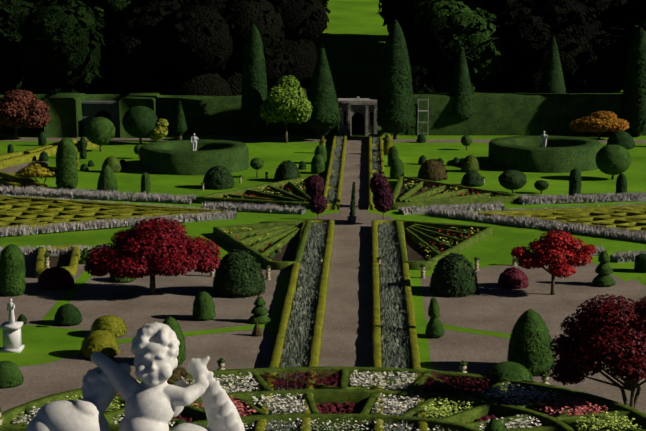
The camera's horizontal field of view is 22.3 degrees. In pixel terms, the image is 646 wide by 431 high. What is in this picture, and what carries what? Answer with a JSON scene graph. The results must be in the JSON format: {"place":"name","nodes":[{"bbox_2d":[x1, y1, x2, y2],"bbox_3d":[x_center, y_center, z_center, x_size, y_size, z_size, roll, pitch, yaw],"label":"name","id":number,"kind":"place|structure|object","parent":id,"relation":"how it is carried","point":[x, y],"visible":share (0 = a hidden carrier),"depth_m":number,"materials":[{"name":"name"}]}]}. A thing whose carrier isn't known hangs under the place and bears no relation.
{"place":"outdoors","nodes":[
{"label":"outdoors","id":0,"kind":"place"},
{"bbox_2d":[0,256,286,411],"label":"gravel","id":1,"kind":"structure","parent":0,"point":[134,305],"depth_m":106.47,"materials":[{"name":"gravel"}]},
{"bbox_2d":[0,325,84,366],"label":"grass","id":2,"kind":"structure","parent":1,"relation":"on","point":[42,345],"depth_m":98.90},
{"bbox_2d":[0,298,24,352],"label":"statue pedestal","id":3,"kind":"object","parent":2,"relation":"on","point":[11,332],"visible":1,"depth_m":97.22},
{"bbox_2d":[35,244,80,277],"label":"box hedge","id":4,"kind":"object","parent":1,"relation":"on","point":[71,268],"visible":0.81,"depth_m":122.47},
{"bbox_2d":[36,271,91,326],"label":"grass","id":5,"kind":"structure","parent":1,"relation":"on","point":[67,297],"depth_m":111.75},
{"bbox_2d":[84,217,221,294],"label":"red maple","id":6,"kind":"object","parent":1,"relation":"on","point":[153,247],"visible":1,"depth_m":111.34,"materials":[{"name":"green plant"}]},
{"bbox_2d":[117,322,279,343],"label":"grass","id":7,"kind":"structure","parent":1,"relation":"on","point":[220,330],"depth_m":102.65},
{"bbox_2d":[248,296,270,323],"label":"tiered topiary","id":8,"kind":"object","parent":1,"relation":"on","point":[259,310],"visible":0.96,"depth_m":104.48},
{"bbox_2d":[0,0,645,366],"bbox_3d":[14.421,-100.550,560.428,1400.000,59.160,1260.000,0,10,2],"label":"lawn","id":9,"kind":"structure","parent":0,"point":[353,38],"depth_m":170.85,"materials":[{"name":"plant"}]},
{"bbox_2d":[0,361,23,387],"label":"topiary dome","id":10,"kind":"structure","parent":9,"relation":"on","point":[11,375],"depth_m":89.57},
{"bbox_2d":[0,244,25,296],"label":"topiary column","id":11,"kind":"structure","parent":9,"relation":"on","point":[12,272],"depth_m":112.01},
{"bbox_2d":[15,161,56,182],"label":"yellow maple","id":12,"kind":"object","parent":9,"relation":"on","point":[40,169],"visible":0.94,"depth_m":159.54,"materials":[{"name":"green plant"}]},
{"bbox_2d":[0,139,98,189],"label":"parterre hedges","id":13,"kind":"object","parent":9,"relation":"on","point":[7,179],"visible":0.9,"depth_m":177.62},
{"bbox_2d":[38,268,74,289],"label":"domed bush","id":14,"kind":"object","parent":9,"relation":"on","point":[44,275],"visible":0.71,"depth_m":114.57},
{"bbox_2d":[55,137,77,189],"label":"topiary column","id":15,"kind":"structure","parent":9,"relation":"on","point":[66,165],"depth_m":159.28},
{"bbox_2d":[54,304,82,325],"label":"topiary dome","id":16,"kind":"structure","parent":9,"relation":"on","point":[68,315],"depth_m":103.83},
{"bbox_2d":[0,191,195,203],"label":"lavender border","id":17,"kind":"object","parent":9,"relation":"on","point":[122,198],"visible":0.44,"depth_m":153.35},
{"bbox_2d":[0,185,197,202],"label":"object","id":18,"kind":"object","parent":9,"relation":"on","point":[34,191],"visible":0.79,"depth_m":154.31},
{"bbox_2d":[85,117,114,151],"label":"topiary standard","id":19,"kind":"object","parent":9,"relation":"on","point":[99,131],"visible":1,"depth_m":186.96,"materials":[{"name":"green plant"}]},
{"bbox_2d":[80,330,119,358],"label":"domed bush","id":20,"kind":"object","parent":9,"relation":"on","point":[105,342],"visible":0.96,"depth_m":95.64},
{"bbox_2d":[81,101,119,133],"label":"alcove wall","id":21,"kind":"structure","parent":9,"relation":"on","point":[109,110],"depth_m":204.29,"materials":[{"name":"stone"}]},
{"bbox_2d":[97,165,117,191],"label":"topiary bush","id":22,"kind":"object","parent":9,"relation":"on","point":[107,180],"visible":0.92,"depth_m":157.85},
{"bbox_2d":[90,315,126,337],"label":"domed bush","id":23,"kind":"object","parent":9,"relation":"on","point":[116,326],"visible":0.92,"depth_m":100.76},
{"bbox_2d":[0,195,225,229],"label":"knot hedges","id":24,"kind":"object","parent":9,"relation":"on","point":[16,211],"visible":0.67,"depth_m":144.42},
{"bbox_2d":[0,214,236,236],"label":"lavender border","id":25,"kind":"object","parent":9,"relation":"on","point":[33,232],"visible":0.33,"depth_m":139.19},
{"bbox_2d":[0,210,236,236],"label":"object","id":26,"kind":"object","parent":9,"relation":"on","point":[10,231],"visible":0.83,"depth_m":138.21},
{"bbox_2d":[122,106,157,143],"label":"topiary standard","id":27,"kind":"object","parent":9,"relation":"on","point":[139,122],"visible":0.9,"depth_m":193.24,"materials":[{"name":"green plant"}]},
{"bbox_2d":[162,316,185,364],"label":"topiary bush","id":28,"kind":"object","parent":9,"relation":"on","point":[172,323],"visible":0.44,"depth_m":94.06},
{"bbox_2d":[172,100,187,139],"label":"conical tree","id":29,"kind":"object","parent":9,"relation":"on","point":[179,129],"visible":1,"depth_m":195.97,"materials":[{"name":"green plant"}]},
{"bbox_2d":[140,139,248,174],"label":"ring hedge","id":30,"kind":"object","parent":9,"relation":"on","point":[177,157],"visible":0.94,"depth_m":170.89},
{"bbox_2d":[192,291,215,320],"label":"topiary bush","id":31,"kind":"object","parent":9,"relation":"on","point":[203,309],"visible":1,"depth_m":105.13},
{"bbox_2d":[203,166,234,188],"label":"topiary dome","id":32,"kind":"structure","parent":9,"relation":"on","point":[230,183],"depth_m":160.09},
{"bbox_2d":[213,251,265,296],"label":"topiary dome","id":33,"kind":"structure","parent":9,"relation":"on","point":[221,288],"depth_m":112.02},
{"bbox_2d":[213,249,265,298],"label":"shrub leaves","id":34,"kind":"object","parent":9,"relation":"on","point":[242,270],"visible":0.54,"depth_m":112.21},
{"bbox_2d":[202,201,304,212],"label":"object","id":35,"kind":"object","parent":9,"relation":"on","point":[255,206],"visible":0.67,"depth_m":147.19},
{"bbox_2d":[203,205,305,214],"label":"lavender border","id":36,"kind":"object","parent":9,"relation":"on","point":[300,211],"visible":0.46,"depth_m":146.48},
{"bbox_2d":[241,24,267,137],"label":"tall yew","id":37,"kind":"object","parent":9,"relation":"on","point":[254,93],"visible":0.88,"depth_m":199.25,"materials":[{"name":"green plant"}]},
{"bbox_2d":[239,228,300,260],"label":"soil fan","id":38,"kind":"object","parent":9,"relation":"on","point":[288,252],"depth_m":128.47},
{"bbox_2d":[213,219,310,269],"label":"hedges","id":39,"kind":"object","parent":38,"relation":"on","point":[283,233],"visible":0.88,"depth_m":132.65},
{"bbox_2d":[268,275,289,335],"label":"grass","id":40,"kind":"structure","parent":9,"relation":"on","point":[282,287],"depth_m":110.84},
{"bbox_2d":[248,183,310,196],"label":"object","id":41,"kind":"structure","parent":9,"relation":"on","point":[293,192],"depth_m":158.13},
{"bbox_2d":[196,176,311,208],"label":"hedges","id":42,"kind":"object","parent":41,"relation":"on","point":[291,200],"visible":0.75,"depth_m":153.12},
{"bbox_2d":[305,174,324,195],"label":"purple standard","id":43,"kind":"object","parent":41,"relation":"on","point":[314,185],"visible":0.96,"depth_m":148.72,"materials":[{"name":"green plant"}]},
{"bbox_2d":[259,75,313,142],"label":"green tree","id":44,"kind":"object","parent":9,"relation":"on","point":[286,101],"visible":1,"depth_m":194.42,"materials":[{"name":"green plant"}]},
{"bbox_2d":[0,92,645,137],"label":"hedge","id":45,"kind":"object","parent":9,"relation":"on","point":[554,114],"visible":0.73,"depth_m":203.33,"materials":[{"name":"plant"}]},
{"bbox_2d":[0,0,645,94],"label":"trees","id":46,"kind":"object","parent":9,"relation":"on","point":[50,46],"visible":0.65,"depth_m":210.78,"materials":[{"name":"plant"}]},
{"bbox_2d":[0,138,645,142],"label":"path","id":47,"kind":"structure","parent":9,"relation":"on","point":[299,140],"depth_m":198.45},
{"bbox_2d":[0,89,50,139],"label":"copper tree","id":48,"kind":"object","parent":47,"relation":"on","point":[24,108],"visible":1,"depth_m":197.42,"materials":[{"name":"red plant"}]},
{"bbox_2d":[304,44,340,138],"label":"conical tree","id":49,"kind":"object","parent":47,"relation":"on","point":[325,119],"visible":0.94,"depth_m":195.71,"materials":[{"name":"green plant"}]},
{"bbox_2d":[338,96,377,135],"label":"portico","id":50,"kind":"structure","parent":9,"relation":"on","point":[358,114],"depth_m":202.81,"materials":[{"name":"stone"}]},
{"bbox_2d":[74,0,645,93],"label":"woodland trees","id":51,"kind":"object","parent":9,"relation":"on","point":[471,27],"visible":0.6,"depth_m":215.79,"materials":[{"name":"plant"}]},
{"bbox_2d":[102,0,632,95],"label":"trees","id":52,"kind":"object","parent":9,"relation":"on","point":[178,47],"visible":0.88,"depth_m":211.71,"materials":[{"name":"plant"}]},
{"bbox_2d":[376,19,413,138],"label":"tall yew","id":53,"kind":"object","parent":9,"relation":"on","point":[395,110],"visible":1,"depth_m":197.06,"materials":[{"name":"green plant"}]},
{"bbox_2d":[410,275,431,369],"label":"grass","id":54,"kind":"structure","parent":9,"relation":"on","point":[422,336],"depth_m":104.80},
{"bbox_2d":[396,183,456,202],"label":"soil","id":55,"kind":"structure","parent":9,"relation":"on","point":[402,191],"depth_m":158.13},
{"bbox_2d":[390,175,520,209],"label":"hedges","id":56,"kind":"object","parent":55,"relation":"on","point":[426,198],"visible":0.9,"depth_m":153.31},
{"bbox_2d":[404,228,454,260],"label":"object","id":57,"kind":"object","parent":9,"relation":"on","point":[413,252],"depth_m":128.47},
{"bbox_2d":[395,219,492,269],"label":"hedges","id":58,"kind":"object","parent":57,"relation":"on","point":[418,232],"visible":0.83,"depth_m":132.79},
{"bbox_2d":[418,160,447,180],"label":"topiary dome","id":59,"kind":"structure","parent":9,"relation":"on","point":[428,173],"depth_m":165.66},
{"bbox_2d":[398,200,504,212],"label":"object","id":60,"kind":"object","parent":9,"relation":"on","point":[452,207],"visible":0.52,"depth_m":147.15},
{"bbox_2d":[429,254,477,296],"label":"topiary dome","id":61,"kind":"structure","parent":9,"relation":"on","point":[469,288],"depth_m":112.23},
{"bbox_2d":[429,252,478,297],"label":"shrub leaves","id":62,"kind":"object","parent":9,"relation":"on","point":[439,264],"visible":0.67,"depth_m":112.55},
{"bbox_2d":[449,43,472,121],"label":"conical tree","id":63,"kind":"object","parent":9,"relation":"on","point":[461,90],"visible":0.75,"depth_m":202.76,"materials":[{"name":"green plant"}]},
{"bbox_2d":[484,361,534,390],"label":"topiary dome","id":64,"kind":"structure","parent":9,"relation":"on","point":[496,373],"depth_m":89.09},
{"bbox_2d":[498,170,526,193],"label":"topiary standard","id":65,"kind":"object","parent":9,"relation":"on","point":[512,180],"visible":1,"depth_m":156.47,"materials":[{"name":"green plant"}]},
{"bbox_2d":[497,269,528,288],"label":"domed shrub","id":66,"kind":"object","parent":9,"relation":"on","point":[517,275],"visible":0.85,"depth_m":114.89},
{"bbox_2d":[507,309,554,376],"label":"conical topiary","id":67,"kind":"object","parent":9,"relation":"on","point":[529,349],"visible":0.83,"depth_m":91.86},
{"bbox_2d":[420,262,645,413],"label":"gravel","id":68,"kind":"structure","parent":9,"relation":"on","point":[491,305],"depth_m":107.89,"materials":[{"name":"gravel"}]},
{"bbox_2d":[425,297,444,337],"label":"tiered topiary","id":69,"kind":"object","parent":68,"relation":"on","point":[434,328],"visible":1,"depth_m":100.53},
{"bbox_2d":[421,320,510,337],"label":"grass","id":70,"kind":"structure","parent":68,"relation":"on","point":[470,330],"depth_m":102.39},
{"bbox_2d":[510,230,595,294],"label":"red maple","id":71,"kind":"object","parent":68,"relation":"on","point":[561,254],"visible":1,"depth_m":111.95,"materials":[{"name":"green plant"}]},
{"bbox_2d":[547,294,645,408],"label":"red maple","id":72,"kind":"object","parent":68,"relation":"on","point":[609,333],"visible":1,"depth_m":83.26,"materials":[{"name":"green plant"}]},
{"bbox_2d":[592,251,615,286],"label":"tiered topiary","id":73,"kind":"object","parent":68,"relation":"on","point":[603,270],"visible":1,"depth_m":115.54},
{"bbox_2d":[430,210,644,241],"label":"lavender border","id":74,"kind":"object","parent":9,"relation":"on","point":[486,220],"visible":0.27,"depth_m":140.07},
{"bbox_2d":[431,205,645,241],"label":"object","id":75,"kind":"object","parent":9,"relation":"on","point":[573,227],"visible":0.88,"depth_m":137.99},
{"bbox_2d":[488,135,601,172],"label":"ring hedge","id":76,"kind":"object","parent":9,"relation":"on","point":[556,154],"visible":0.92,"depth_m":172.49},
{"bbox_2d":[538,35,565,92],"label":"tall yew","id":77,"kind":"object","parent":9,"relation":"on","point":[552,80],"visible":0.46,"depth_m":207.24,"materials":[{"name":"green plant"}]},
{"bbox_2d":[478,204,645,233],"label":"knot hedges","id":78,"kind":"object","parent":9,"relation":"on","point":[630,218],"visible":0.81,"depth_m":142.72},
{"bbox_2d":[518,195,645,204],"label":"lavender border","id":79,"kind":"object","parent":9,"relation":"on","point":[643,199],"visible":0.38,"depth_m":151.85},
{"bbox_2d":[519,191,645,203],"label":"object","id":80,"kind":"object","parent":9,"relation":"on","point":[586,197],"visible":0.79,"depth_m":152.11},
{"bbox_2d":[569,111,628,139],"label":"orange maple","id":81,"kind":"object","parent":9,"relation":"on","point":[601,121],"visible":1,"depth_m":197.99,"materials":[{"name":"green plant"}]},
{"bbox_2d":[595,144,630,179],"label":"topiary standard","id":82,"kind":"object","parent":9,"relation":"on","point":[613,160],"visible":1,"depth_m":165.11,"materials":[{"name":"green plant"}]},
{"bbox_2d":[606,131,634,149],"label":"topiary dome","id":83,"kind":"structure","parent":9,"relation":"on","point":[624,139],"depth_m":190.06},
{"bbox_2d":[607,249,645,283],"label":"grass","id":84,"kind":"structure","parent":9,"relation":"on","point":[628,267],"depth_m":122.96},
{"bbox_2d":[621,28,645,136],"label":"tall yew","id":85,"kind":"object","parent":9,"relation":"on","point":[634,104],"visible":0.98,"depth_m":200.09,"materials":[{"name":"green plant"}]},
{"label":"garden bed soil","id":86,"kind":"object","parent":9,"relation":"on","visible":0},
{"bbox_2d":[323,134,346,209],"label":"bed hedges","id":87,"kind":"object","parent":86,"relation":"on","point":[333,206],"visible":0.94,"depth_m":167.27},
{"bbox_2d":[327,134,343,203],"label":"lavender bed","id":88,"kind":"object","parent":86,"relation":"on","point":[332,193],"visible":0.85,"depth_m":168.67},
{"label":"upper right bed soil","id":89,"kind":"object","parent":9,"relation":"on","visible":0},
{"bbox_2d":[368,134,384,209],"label":"hedges","id":90,"kind":"object","parent":89,"relation":"on","point":[371,171],"visible":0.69,"depth_m":175.38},
{"label":"bed soil","id":91,"kind":"object","parent":9,"relation":"on","visible":0},
{"bbox_2d":[255,403,301,414],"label":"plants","id":92,"kind":"object","parent":91,"relation":"on","point":[257,405],"visible":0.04,"depth_m":85.16,"materials":[{"name":"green plant"}]},
{"bbox_2d":[251,393,307,413],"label":"white flowers","id":93,"kind":"object","parent":92,"relation":"on","point":[292,398],"visible":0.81,"depth_m":84.28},
{"bbox_2d":[254,220,333,430],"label":"bed hedges","id":94,"kind":"object","parent":91,"relation":"on","point":[315,342],"visible":0.71,"depth_m":102.41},
{"bbox_2d":[264,220,327,430],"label":"flower bed","id":95,"kind":"object","parent":91,"relation":"on","point":[296,347],"visible":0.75,"depth_m":105.85,"materials":[{"name":"plant"}]},
{"bbox_2d":[20,380,637,427],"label":"soil","id":96,"kind":"structure","parent":0,"point":[349,382],"depth_m":85.33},
{"bbox_2d":[232,384,254,392],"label":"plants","id":97,"kind":"object","parent":96,"relation":"on","point":[243,389],"visible":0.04,"depth_m":88.72,"materials":[{"name":"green plant"}]},
{"bbox_2d":[181,372,259,392],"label":"flowers","id":98,"kind":"object","parent":97,"relation":"on","point":[234,387],"visible":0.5,"depth_m":88.10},
{"bbox_2d":[274,379,339,389],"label":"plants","id":99,"kind":"object","parent":96,"relation":"on","point":[338,384],"visible":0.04,"depth_m":89.64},
{"bbox_2d":[262,369,338,389],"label":"flowers","id":100,"kind":"object","parent":99,"relation":"attached to","point":[281,382],"visible":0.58,"depth_m":88.67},
{"bbox_2d":[0,366,645,430],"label":"parterre hedges","id":101,"kind":"object","parent":96,"relation":"on","point":[360,394],"visible":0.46,"depth_m":86.23,"materials":[{"name":"plant"}]},
{"bbox_2d":[424,386,480,394],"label":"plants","id":102,"kind":"object","parent":96,"relation":"on","point":[471,391],"visible":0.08,"depth_m":88.16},
{"bbox_2d":[418,372,489,394],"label":"flowers","id":103,"kind":"object","parent":102,"relation":"attached to","point":[447,382],"visible":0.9,"depth_m":87.72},
{"bbox_2d":[539,406,593,417],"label":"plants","id":104,"kind":"object","parent":96,"relation":"on","point":[559,408],"visible":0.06,"depth_m":84.24,"materials":[{"name":"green plant"}]},
{"bbox_2d":[535,394,607,416],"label":"flowers","id":105,"kind":"object","parent":104,"relation":"on","point":[574,405],"visible":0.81,"depth_m":83.53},
{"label":"plants","id":106,"kind":"object","parent":96,"relation":"on","visible":0},
{"bbox_2d":[574,411,642,430],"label":"flowers","id":107,"kind":"object","parent":106,"relation":"attached to","point":[612,419],"visible":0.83,"depth_m":80.99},
{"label":"plants","id":108,"kind":"object","parent":96,"relation":"on","visible":0},
{"bbox_2d":[481,383,555,405],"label":"flowers","id":109,"kind":"object","parent":108,"relation":"on","point":[520,392],"visible":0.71,"depth_m":85.98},
{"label":"plants","id":110,"kind":"object","parent":96,"relation":"on","visible":0},
{"bbox_2d":[350,369,416,390],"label":"flowers","id":111,"kind":"object","parent":110,"relation":"attached to","point":[353,383],"visible":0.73,"depth_m":88.74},
{"bbox_2d":[319,227,371,366],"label":"path","id":112,"kind":"structure","parent":0,"point":[346,340],"depth_m":110.25,"materials":[{"name":"gravel"}]},
{"bbox_2d":[313,212,392,227],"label":"path","id":113,"kind":"structure","parent":0,"point":[362,219],"depth_m":143.50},
{"bbox_2d":[372,185,393,219],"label":"purple topiary tree","id":114,"kind":"object","parent":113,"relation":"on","point":[383,197],"visible":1,"depth_m":139.57,"materials":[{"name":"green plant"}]},
{"bbox_2d":[339,136,367,212],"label":"path","id":115,"kind":"structure","parent":0,"point":[356,164],"depth_m":168.69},
{"bbox_2d":[238,403,532,430],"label":"soil","id":116,"kind":"structure","parent":0,"point":[341,429],"depth_m":82.19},
{"bbox_2d":[109,392,558,430],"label":"parterre hedges","id":117,"kind":"object","parent":116,"relation":"on","point":[457,421],"visible":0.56,"depth_m":82.19,"materials":[{"name":"plant"}]},
{"bbox_2d":[316,401,365,413],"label":"plants","id":118,"kind":"object","parent":116,"relation":"on","point":[346,407],"visible":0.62,"depth_m":84.98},
{"bbox_2d":[426,406,457,418],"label":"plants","id":119,"kind":"object","parent":116,"relation":"on","point":[439,416],"visible":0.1,"depth_m":83.79,"materials":[{"name":"green plant"}]},
{"bbox_2d":[416,397,472,418],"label":"yellow-green flowers","id":120,"kind":"object","parent":119,"relation":"attached to","point":[434,409],"visible":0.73,"depth_m":83.59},
{"bbox_3d":[-1.231,13.484,8.100,40.000,19.296,9.000,0,10,2],"label":"terrace block","id":121,"kind":"object","parent":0,"visible":0},
{"bbox_3d":[-1.148,2.533,9.281,1.312,1.900,0.780,0,10,2],"label":"statue plinth","id":122,"kind":"object","parent":121,"relation":"on","visible":0},
{"bbox_2d":[26,322,244,430],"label":"putti swan statue","id":123,"kind":"object","parent":122,"relation":"on","point":[155,400],"visible":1,"depth_m":9.07,"materials":[{"name":"stone"}]},
{"label":"bed soil","id":124,"kind":"object","parent":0,"visible":0},
{"bbox_2d":[377,222,416,430],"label":"lavender","id":125,"kind":"object","parent":124,"relation":"on","point":[395,350],"visible":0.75,"depth_m":105.76,"materials":[{"name":"plant"}]},
{"bbox_2d":[371,220,427,430],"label":"bed hedges","id":126,"kind":"object","parent":124,"relation":"on","point":[413,344],"visible":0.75,"depth_m":102.16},
{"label":"foreground plants","id":127,"kind":"object","parent":124,"relation":"on","visible":0},
{"bbox_2d":[372,393,421,414],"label":"white flowers","id":128,"kind":"object","parent":127,"relation":"on","point":[397,405],"visible":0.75,"depth_m":84.14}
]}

